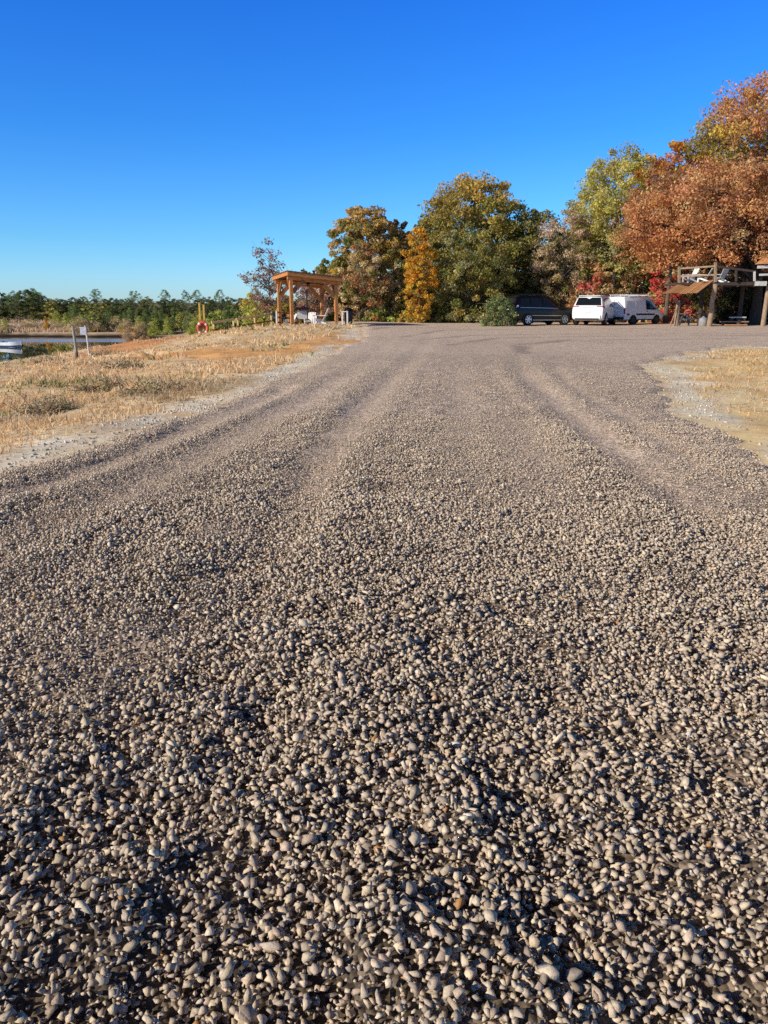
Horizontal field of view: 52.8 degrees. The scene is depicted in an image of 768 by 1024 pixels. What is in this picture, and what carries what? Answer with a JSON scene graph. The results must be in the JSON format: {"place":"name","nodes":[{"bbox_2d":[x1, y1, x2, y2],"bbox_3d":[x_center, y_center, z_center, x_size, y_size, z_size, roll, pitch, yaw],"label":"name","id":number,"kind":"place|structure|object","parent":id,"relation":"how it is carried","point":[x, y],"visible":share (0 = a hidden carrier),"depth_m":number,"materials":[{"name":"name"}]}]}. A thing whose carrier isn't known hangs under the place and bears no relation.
{"place":"outdoors","nodes":[
{"label":"outdoors","id":0,"kind":"place"},
{"bbox_2d":[0,337,142,361],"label":"lake water","id":1,"kind":"structure","parent":0,"point":[34,346],"depth_m":87.51,"materials":[{"name":"liquid"}]},
{"bbox_2d":[0,341,21,346],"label":"rowing boat","id":2,"kind":"object","parent":1,"relation":"on","point":[10,344],"visible":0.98,"depth_m":81.62,"materials":[{"name":"white plastic"}]},
{"bbox_2d":[0,321,767,1023],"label":"gravel road","id":3,"kind":"structure","parent":0,"point":[596,341],"depth_m":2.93,"materials":[{"name":"grey gravel"}]},
{"bbox_2d":[272,295,303,325],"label":"shrub","id":4,"kind":"object","parent":3,"relation":"on","point":[285,307],"visible":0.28,"depth_m":57.77,"materials":[{"name":"green plant"}]},
{"bbox_2d":[319,293,344,321],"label":"shrub","id":5,"kind":"object","parent":3,"relation":"on","point":[330,317],"visible":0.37,"depth_m":57.61,"materials":[{"name":"green plant"}]},
{"bbox_2d":[338,288,365,320],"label":"shrub","id":6,"kind":"object","parent":3,"relation":"on","point":[347,302],"visible":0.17,"depth_m":57.57,"materials":[{"name":"green plant"}]},
{"bbox_2d":[330,243,391,321],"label":"maple tree","id":7,"kind":"object","parent":3,"relation":"on","point":[365,279],"visible":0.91,"depth_m":54.24,"materials":[{"name":"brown plant"}]},
{"bbox_2d":[400,226,439,322],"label":"sweetgum tree","id":8,"kind":"object","parent":3,"relation":"on","point":[417,274],"visible":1,"depth_m":53.54,"materials":[{"name":"orange plant"}]},
{"bbox_2d":[416,221,516,322],"bbox_3d":[6.016,-17.051,55.461,6.900,7.086,6.125,13,20,39],"label":"dogwood tree","id":9,"kind":"object","parent":3,"relation":"on","point":[464,259],"visible":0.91,"depth_m":54.52,"materials":[{"name":"green plant"}]},
{"bbox_2d":[478,293,518,325],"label":"juniper bush","id":10,"kind":"object","parent":3,"relation":"on","point":[504,320],"visible":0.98,"depth_m":47.75,"materials":[{"name":"green plant"}]},
{"bbox_2d":[495,208,567,309],"bbox_3d":[11.375,-19.163,60.279,6.539,8.551,5.755,0,15,0],"label":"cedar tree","id":11,"kind":"object","parent":3,"relation":"on","point":[526,288],"visible":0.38,"depth_m":58.85,"materials":[{"name":"green plant"}]},
{"bbox_2d":[500,294,572,325],"bbox_3d":[10.044,-13.148,50.198,4.836,1.953,2.318,-6,16,-21],"label":"sport utility vehicle","id":12,"kind":"object","parent":3,"relation":"on","point":[530,309],"visible":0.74,"depth_m":49.23,"materials":[{"name":"black paint"}]},
{"bbox_2d":[552,280,575,321],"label":"shrub","id":13,"kind":"object","parent":3,"relation":"on","point":[555,292],"visible":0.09,"depth_m":58.51,"materials":[{"name":"green plant"}]},
{"bbox_2d":[572,294,616,325],"bbox_3d":[13.809,-13.192,50.399,2.376,1.924,4.910,8,17,26],"label":"crossover car","id":14,"kind":"object","parent":3,"relation":"on","point":[587,308],"visible":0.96,"depth_m":48.54,"materials":[{"name":"white paint"}]},
{"bbox_2d":[600,272,649,322],"bbox_3d":[18.040,-15.729,56.775,4.024,3.857,3.368,0,15,0],"label":"shrub","id":15,"kind":"object","parent":3,"relation":"on","point":[627,281],"visible":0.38,"depth_m":56.44,"materials":[{"name":"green plant"}]},
{"bbox_2d":[607,294,661,324],"bbox_3d":[16.880,-13.705,52.270,4.560,1.935,2.240,-12,19,-36],"label":"panel van","id":16,"kind":"object","parent":3,"relation":"on","point":[632,309],"visible":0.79,"depth_m":51.07,"materials":[{"name":"white paint"}]},
{"bbox_2d":[649,258,694,322],"bbox_3d":[20.687,-15.883,55.188,3.492,5.228,3.230,0,15,0],"label":"shrub","id":17,"kind":"object","parent":3,"relation":"on","point":[657,300],"visible":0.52,"depth_m":55.04,"materials":[{"name":"red plant"}]},
{"bbox_2d":[664,277,703,322],"bbox_3d":[21.885,-15.221,55.816,3.244,3.483,2.853,0,15,0],"label":"shrub","id":18,"kind":"object","parent":3,"relation":"on","point":[692,295],"visible":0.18,"depth_m":55.48,"materials":[{"name":"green plant"}]},
{"bbox_2d":[607,151,767,324],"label":"oak tree","id":19,"kind":"object","parent":3,"relation":"on","point":[720,235],"visible":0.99,"depth_m":47.68,"materials":[{"name":"brown plant"}]},
{"bbox_2d":[679,313,708,325],"bbox_3d":[19.480,-12.060,48.534,1.750,0.799,1.580,-1,15,-4],"label":"picnic table","id":20,"kind":"object","parent":3,"relation":"on","point":[686,318],"visible":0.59,"depth_m":48.24,"materials":[{"name":"grey paint"}]},
{"bbox_2d":[681,263,734,322],"bbox_3d":[23.047,-15.437,54.857,3.718,4.288,3.568,7,17,24],"label":"shrub","id":21,"kind":"object","parent":3,"relation":"on","point":[708,290],"visible":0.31,"depth_m":54.53,"materials":[{"name":"red plant"}]},
{"bbox_2d":[663,256,767,325],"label":"tree house","id":22,"kind":"structure","parent":3,"relation":"on","point":[690,287],"depth_m":46.83,"materials":[{"name":"brown wood"}]},
{"bbox_2d":[682,268,699,282],"bbox_3d":[19.090,-14.651,47.963,0.906,0.928,0.672,-4,16,-14],"label":"garden chair","id":23,"kind":"object","parent":22,"relation":"on","point":[695,271],"visible":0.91,"depth_m":47.87,"materials":[{"name":"white paint"}]},
{"bbox_2d":[712,269,728,281],"bbox_3d":[20.823,-14.571,47.666,0.671,0.928,0.906,-7,17,-24],"label":"garden chair","id":24,"kind":"object","parent":22,"relation":"on","point":[723,275],"visible":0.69,"depth_m":47.55,"materials":[{"name":"white paint"}]},
{"bbox_2d":[705,276,767,322],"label":"shrub","id":25,"kind":"object","parent":3,"relation":"on","point":[737,292],"visible":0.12,"depth_m":55.38,"materials":[{"name":"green plant"}]},
{"bbox_2d":[712,286,762,323],"bbox_3d":[23.841,-13.901,52.396,3.540,3.215,3.310,0,15,0],"label":"shrub","id":26,"kind":"object","parent":3,"relation":"on","point":[723,313],"visible":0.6,"depth_m":51.95,"materials":[{"name":"green plant"}]},
{"bbox_2d":[0,303,767,472],"bbox_3d":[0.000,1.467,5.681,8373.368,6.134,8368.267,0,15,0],"label":"ground","id":27,"kind":"structure","parent":0,"point":[752,432],"depth_m":14.94,"materials":[{"name":"soil"}]},
{"bbox_2d":[0,292,17,320],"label":"broadleaf tree","id":28,"kind":"object","parent":27,"relation":"on","point":[5,313],"visible":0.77,"depth_m":135.18,"materials":[{"name":"green plant"}]},
{"bbox_2d":[6,290,24,322],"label":"pine tree","id":29,"kind":"object","parent":27,"relation":"on","point":[15,298],"visible":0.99,"depth_m":131.00,"materials":[{"name":"green plant"}]},
{"bbox_2d":[14,288,50,321],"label":"broadleaf tree","id":30,"kind":"object","parent":27,"relation":"on","point":[34,296],"visible":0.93,"depth_m":132.68,"materials":[{"name":"green plant"}]},
{"bbox_2d":[17,353,65,365],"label":"weed clump","id":31,"kind":"object","parent":27,"relation":"on","point":[46,359],"visible":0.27,"depth_m":35.06,"materials":[{"name":"beige plant"}]},
{"bbox_2d":[3,390,85,415],"bbox_3d":[-5.398,-1.713,12.531,1.250,0.522,1.331,7,16,23],"label":"weed clump","id":32,"kind":"object","parent":27,"relation":"on","point":[51,404],"visible":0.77,"depth_m":12.34,"materials":[{"name":"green plant"}]},
{"bbox_2d":[29,295,59,320],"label":"broadleaf tree","id":33,"kind":"object","parent":27,"relation":"on","point":[42,297],"visible":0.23,"depth_m":136.68,"materials":[{"name":"green plant"}]},
{"bbox_2d":[41,298,62,320],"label":"broadleaf tree","id":34,"kind":"object","parent":27,"relation":"on","point":[50,312],"visible":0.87,"depth_m":131.29,"materials":[{"name":"green plant"}]},
{"bbox_2d":[54,299,72,319],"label":"broadleaf tree","id":35,"kind":"object","parent":27,"relation":"on","point":[63,305],"visible":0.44,"depth_m":136.91,"materials":[{"name":"green plant"}]},
{"bbox_2d":[71,326,78,359],"bbox_3d":[-14.817,-7.890,37.182,0.209,2.061,0.311,-7,17,-24],"label":"fence post","id":36,"kind":"object","parent":27,"relation":"on","point":[75,344],"visible":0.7,"depth_m":37.11,"materials":[{"name":"grey wood"}]},
{"bbox_2d":[63,317,93,332],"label":"shrub","id":37,"kind":"object","parent":27,"relation":"on","point":[76,324],"visible":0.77,"depth_m":110.16,"materials":[{"name":"beige plant"}]},
{"bbox_2d":[68,298,91,317],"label":"broadleaf tree","id":38,"kind":"object","parent":27,"relation":"on","point":[79,311],"visible":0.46,"depth_m":132.94,"materials":[{"name":"green plant"}]},
{"bbox_2d":[85,320,108,331],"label":"shrub","id":39,"kind":"object","parent":27,"relation":"on","point":[95,327],"visible":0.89,"depth_m":110.67,"materials":[{"name":"brown plant"}]},
{"bbox_2d":[64,370,136,394],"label":"weed clump","id":40,"kind":"object","parent":27,"relation":"on","point":[84,387],"visible":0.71,"depth_m":15.79,"materials":[{"name":"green plant"}]},
{"bbox_2d":[93,300,109,320],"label":"broadleaf tree","id":41,"kind":"object","parent":27,"relation":"on","point":[103,305],"visible":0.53,"depth_m":131.35,"materials":[{"name":"green plant"}]},
{"bbox_2d":[88,346,128,357],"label":"weed clump","id":42,"kind":"object","parent":27,"relation":"on","point":[99,354],"visible":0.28,"depth_m":37.12,"materials":[{"name":"beige plant"}]},
{"bbox_2d":[102,299,124,318],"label":"broadleaf tree","id":43,"kind":"object","parent":27,"relation":"on","point":[116,307],"visible":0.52,"depth_m":136.83,"materials":[{"name":"green plant"}]},
{"bbox_2d":[113,318,134,331],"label":"shrub","id":44,"kind":"object","parent":27,"relation":"on","point":[122,325],"visible":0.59,"depth_m":110.32,"materials":[{"name":"beige plant"}]},
{"bbox_2d":[99,355,149,369],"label":"weed clump","id":45,"kind":"object","parent":27,"relation":"on","point":[120,364],"visible":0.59,"depth_m":22.54,"materials":[{"name":"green plant"}]},
{"bbox_2d":[119,300,138,316],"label":"broadleaf tree","id":46,"kind":"object","parent":27,"relation":"on","point":[126,306],"visible":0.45,"depth_m":133.07,"materials":[{"name":"green plant"}]},
{"bbox_2d":[120,326,138,342],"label":"shrub","id":47,"kind":"object","parent":27,"relation":"on","point":[128,338],"visible":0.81,"depth_m":44.86,"materials":[{"name":"beige plant"}]},
{"bbox_2d":[127,291,143,313],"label":"pine tree","id":48,"kind":"object","parent":27,"relation":"on","point":[132,303],"visible":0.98,"depth_m":127.14,"materials":[{"name":"green plant"}]},
{"bbox_2d":[131,321,149,334],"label":"shrub","id":49,"kind":"object","parent":27,"relation":"on","point":[140,328],"visible":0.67,"depth_m":107.35,"materials":[{"name":"brown plant"}]},
{"bbox_2d":[0,314,286,332],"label":"shore sedge","id":50,"kind":"object","parent":27,"relation":"on","point":[40,328],"visible":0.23,"depth_m":115.14,"materials":[{"name":"beige plant"}]},
{"bbox_2d":[138,299,154,321],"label":"broadleaf tree","id":51,"kind":"object","parent":27,"relation":"on","point":[142,309],"visible":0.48,"depth_m":135.13,"materials":[{"name":"green plant"}]},
{"bbox_2d":[111,373,188,397],"bbox_3d":[-4.065,-2.140,13.372,1.331,0.522,1.250,-6,16,-22],"label":"weed clump","id":52,"kind":"object","parent":27,"relation":"on","point":[138,387],"visible":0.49,"depth_m":13.34,"materials":[{"name":"beige plant"}]},
{"bbox_2d":[147,317,162,335],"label":"pine sapling","id":53,"kind":"object","parent":27,"relation":"on","point":[154,324],"visible":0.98,"depth_m":104.93,"materials":[{"name":"green plant"}]},
{"bbox_2d":[146,312,163,333],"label":"broadleaf tree","id":54,"kind":"object","parent":27,"relation":"on","point":[158,321],"visible":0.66,"depth_m":105.90,"materials":[{"name":"green plant"}]},
{"bbox_2d":[153,298,172,320],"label":"broadleaf tree","id":55,"kind":"object","parent":27,"relation":"on","point":[167,310],"visible":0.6,"depth_m":129.25,"materials":[{"name":"green plant"}]},
{"bbox_2d":[160,320,173,334],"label":"pine sapling","id":56,"kind":"object","parent":27,"relation":"on","point":[170,332],"visible":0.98,"depth_m":104.98,"materials":[{"name":"green plant"}]},
{"bbox_2d":[168,308,178,332],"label":"pine tree","id":57,"kind":"object","parent":27,"relation":"on","point":[172,318],"visible":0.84,"depth_m":106.74,"materials":[{"name":"green plant"}]},
{"bbox_2d":[167,299,186,319],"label":"broadleaf tree","id":58,"kind":"object","parent":27,"relation":"on","point":[174,306],"visible":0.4,"depth_m":136.79,"materials":[{"name":"green plant"}]},
{"bbox_2d":[0,322,358,453],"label":"dry grass","id":59,"kind":"structure","parent":27,"relation":"on","point":[37,373],"depth_m":17.35,"materials":[{"name":"beige plant"}]},
{"bbox_2d":[174,312,188,330],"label":"broadleaf tree","id":60,"kind":"object","parent":27,"relation":"on","point":[180,323],"visible":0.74,"depth_m":108.07,"materials":[{"name":"green plant"}]},
{"bbox_2d":[179,290,191,320],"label":"pine tree","id":61,"kind":"object","parent":27,"relation":"on","point":[185,306],"visible":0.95,"depth_m":127.37,"materials":[{"name":"green plant"}]},
{"bbox_2d":[185,317,203,334],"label":"pine sapling","id":62,"kind":"object","parent":27,"relation":"on","point":[192,327],"visible":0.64,"depth_m":99.01,"materials":[{"name":"green plant"}]},
{"bbox_2d":[189,299,205,317],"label":"broadleaf tree","id":63,"kind":"object","parent":27,"relation":"on","point":[194,307],"visible":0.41,"depth_m":138.92,"materials":[{"name":"green plant"}]},
{"bbox_2d":[198,303,205,331],"bbox_3d":[-10.494,-11.066,44.648,0.420,1.999,0.145,-1,15,-3],"label":"buoy post","id":64,"kind":"object","parent":27,"relation":"on","point":[202,325],"visible":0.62,"depth_m":44.57,"materials":[{"name":"yellow paint"}]},
{"bbox_2d":[197,321,208,332],"bbox_3d":[-10.454,-10.616,44.605,0.709,0.807,0.175,-1,15,-3],"label":"ring buoy","id":65,"kind":"object","parent":64,"relation":"hanging from","point":[204,323],"visible":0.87,"depth_m":44.52,"materials":[{"name":"red plastic"}]},
{"bbox_2d":[196,299,217,319],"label":"broadleaf tree","id":66,"kind":"object","parent":27,"relation":"on","point":[213,306],"visible":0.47,"depth_m":131.26,"materials":[{"name":"green plant"}]},
{"bbox_2d":[202,309,223,331],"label":"shrub","id":67,"kind":"object","parent":27,"relation":"on","point":[213,315],"visible":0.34,"depth_m":60.02,"materials":[{"name":"green plant"}]},
{"bbox_2d":[213,289,226,312],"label":"pine tree","id":68,"kind":"object","parent":27,"relation":"on","point":[218,299],"visible":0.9,"depth_m":125.42,"materials":[{"name":"green plant"}]},
{"bbox_2d":[216,310,249,330],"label":"shrub","id":69,"kind":"object","parent":27,"relation":"on","point":[232,316],"visible":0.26,"depth_m":57.96,"materials":[{"name":"green plant"}]},
{"bbox_2d":[211,313,272,330],"bbox_3d":[-8.744,-11.683,48.157,0.113,1.340,5.848,9,17,29],"label":"fence","id":70,"kind":"object","parent":27,"relation":"on","point":[237,319],"visible":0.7,"depth_m":47.90,"materials":[{"name":"brown wood"}]},
{"bbox_2d":[238,292,273,327],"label":"shrub","id":71,"kind":"object","parent":27,"relation":"on","point":[250,310],"visible":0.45,"depth_m":54.83,"materials":[{"name":"yellow plant"}]},
{"bbox_2d":[237,237,288,325],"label":"sapling","id":72,"kind":"object","parent":27,"relation":"on","point":[271,288],"visible":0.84,"depth_m":53.47,"materials":[{"name":"brown plant"}]},
{"bbox_2d":[275,311,294,325],"bbox_3d":[-6.287,-12.235,49.623,0.138,1.327,3.954,3,15,9],"label":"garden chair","id":73,"kind":"object","parent":27,"relation":"on","point":[287,317],"visible":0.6,"depth_m":48.77,"materials":[{"name":"white wood"}]},
{"bbox_2d":[294,307,309,324],"bbox_3d":[-5.287,-12.596,49.943,1.040,1.220,0.500,-4,16,-14],"label":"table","id":74,"kind":"object","parent":27,"relation":"on","point":[301,315],"visible":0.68,"depth_m":49.83,"materials":[{"name":"white paint"}]},
{"bbox_2d":[271,270,342,325],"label":"timber pavilion","id":75,"kind":"structure","parent":27,"relation":"on","point":[290,279],"depth_m":46.51,"materials":[{"name":"brown wood"}]},
{"bbox_2d":[294,271,341,317],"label":"sapling","id":76,"kind":"object","parent":27,"relation":"on","point":[310,295],"visible":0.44,"depth_m":55.59,"materials":[{"name":"brown plant"}]},
{"bbox_2d":[312,308,331,324],"bbox_3d":[-3.760,-11.883,47.117,1.066,1.091,0.790,2,15,8],"label":"garden chair","id":77,"kind":"object","parent":27,"relation":"on","point":[315,319],"visible":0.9,"depth_m":46.94,"materials":[{"name":"white paint"}]},
{"bbox_2d":[314,258,361,306],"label":"forest tree","id":78,"kind":"object","parent":27,"relation":"on","point":[323,269],"visible":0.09,"depth_m":68.54,"materials":[{"name":"green plant"}]},
{"bbox_2d":[344,308,352,324],"bbox_3d":[-2.191,-12.071,47.910,0.600,1.160,0.591,-3,15,-11],"label":"rubbish bin","id":79,"kind":"object","parent":27,"relation":"on","point":[350,314],"visible":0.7,"depth_m":47.70,"materials":[{"name":"plastic"}]},
{"bbox_2d":[326,205,402,317],"bbox_3d":[-1.442,-18.274,57.305,5.593,8.356,4.752,4,16,16],"label":"oak tree","id":80,"kind":"object","parent":27,"relation":"on","point":[357,226],"visible":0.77,"depth_m":55.93,"materials":[{"name":"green plant"}]},
{"bbox_2d":[360,302,401,321],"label":"shrub","id":81,"kind":"object","parent":27,"relation":"on","point":[384,314],"visible":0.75,"depth_m":55.36,"materials":[{"name":"green plant"}]},
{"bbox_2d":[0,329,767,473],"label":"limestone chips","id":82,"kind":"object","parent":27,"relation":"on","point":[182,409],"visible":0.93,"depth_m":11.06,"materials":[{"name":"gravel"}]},
{"bbox_2d":[368,242,413,321],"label":"hickory tree","id":83,"kind":"object","parent":27,"relation":"on","point":[396,273],"visible":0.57,"depth_m":56.24,"materials":[{"name":"green plant"}]},
{"bbox_2d":[380,219,412,304],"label":"elm tree","id":84,"kind":"object","parent":27,"relation":"on","point":[403,225],"visible":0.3,"depth_m":62.14,"materials":[{"name":"green plant"}]},
{"bbox_2d":[374,232,436,309],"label":"forest tree","id":85,"kind":"object","parent":27,"relation":"on","point":[402,264],"visible":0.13,"depth_m":66.32,"materials":[{"name":"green plant"}]},
{"bbox_2d":[389,309,424,322],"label":"shrub","id":86,"kind":"object","parent":27,"relation":"on","point":[403,317],"visible":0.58,"depth_m":55.20,"materials":[{"name":"yellow plant"}]},
{"bbox_2d":[390,214,464,316],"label":"forest tree","id":87,"kind":"object","parent":27,"relation":"on","point":[462,300],"visible":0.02,"depth_m":69.70,"materials":[{"name":"green plant"}]},
{"bbox_2d":[422,300,458,322],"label":"shrub","id":88,"kind":"object","parent":27,"relation":"on","point":[439,315],"visible":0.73,"depth_m":55.61,"materials":[{"name":"green plant"}]},
{"bbox_2d":[409,170,537,294],"bbox_3d":[7.486,-20.733,60.889,11.070,11.284,8.729,0,15,0],"label":"oak tree","id":89,"kind":"object","parent":27,"relation":"on","point":[439,220],"visible":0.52,"depth_m":58.67,"materials":[{"name":"green plant"}]},
{"bbox_2d":[301,249,734,312],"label":"undergrowth","id":90,"kind":"object","parent":27,"relation":"on","point":[702,269],"depth_m":76.12,"materials":[{"name":"green plant"}]},
{"bbox_2d":[481,199,556,315],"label":"forest tree","id":91,"kind":"object","parent":27,"relation":"on","point":[522,206],"visible":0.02,"depth_m":71.00,"materials":[{"name":"green plant"}]},
{"bbox_2d":[523,205,599,306],"bbox_3d":[13.444,-18.211,57.273,6.034,8.362,4.890,5,16,19],"label":"ash tree","id":92,"kind":"object","parent":27,"relation":"on","point":[557,278],"visible":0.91,"depth_m":56.63,"materials":[{"name":"brown plant"}]},
{"bbox_2d":[549,217,623,296],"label":"forest tree","id":93,"kind":"object","parent":27,"relation":"on","point":[616,283],"visible":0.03,"depth_m":70.61,"materials":[{"name":"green plant"}]},
{"bbox_2d":[562,185,616,293],"bbox_3d":[15.742,-19.666,59.024,4.675,10.252,4.582,0,15,0],"label":"elm tree","id":94,"kind":"object","parent":27,"relation":"on","point":[606,255],"visible":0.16,"depth_m":57.77,"materials":[{"name":"green plant"}]},
{"bbox_2d":[565,262,617,322],"bbox_3d":[14.960,-15.892,56.208,4.277,4.462,3.320,0,15,0],"label":"shrub","id":95,"kind":"object","parent":27,"relation":"on","point":[594,288],"visible":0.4,"depth_m":55.80,"materials":[{"name":"red plant"}]},
{"bbox_2d":[561,141,668,295],"bbox_3d":[17.057,-20.262,56.807,7.166,12.577,8.194,-13,20,-39],"label":"poplar tree","id":96,"kind":"object","parent":27,"relation":"on","point":[601,219],"visible":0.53,"depth_m":55.15,"materials":[{"name":"green plant"}]},
{"bbox_2d":[607,222,684,296],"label":"oak tree","id":97,"kind":"object","parent":27,"relation":"on","point":[645,274],"visible":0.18,"depth_m":56.49,"materials":[{"name":"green plant"}]},
{"bbox_2d":[603,184,699,303],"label":"forest tree","id":98,"kind":"object","parent":27,"relation":"on","point":[646,286],"visible":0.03,"depth_m":70.07,"materials":[{"name":"red plant"}]},
{"bbox_2d":[623,138,730,322],"bbox_3d":[19.530,-19.021,52.895,7.041,12.228,5.882,0,15,0],"label":"maple tree","id":99,"kind":"object","parent":27,"relation":"on","point":[663,165],"visible":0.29,"depth_m":51.65,"materials":[{"name":"brown plant"}]},
{"bbox_2d":[647,185,767,312],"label":"forest tree","id":100,"kind":"object","parent":27,"relation":"on","point":[703,272],"visible":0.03,"depth_m":66.84,"materials":[{"name":"red plant"}]},
{"bbox_2d":[665,349,767,413],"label":"sparse grass","id":101,"kind":"structure","parent":27,"relation":"on","point":[754,362],"depth_m":15.95,"materials":[{"name":"beige plant"}]},
{"bbox_2d":[677,69,767,322],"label":"oak tree","id":102,"kind":"object","parent":27,"relation":"on","point":[728,136],"visible":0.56,"depth_m":50.90,"materials":[{"name":"orange plant"}]},
{"bbox_2d":[0,339,767,436],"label":"grass","id":103,"kind":"structure","parent":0,"point":[658,370],"depth_m":13.64,"materials":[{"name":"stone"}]},
{"bbox_2d":[0,0,767,302],"label":"sky","id":104,"kind":"structure","parent":0,"point":[147,147],"materials":[{"name":"blue"}]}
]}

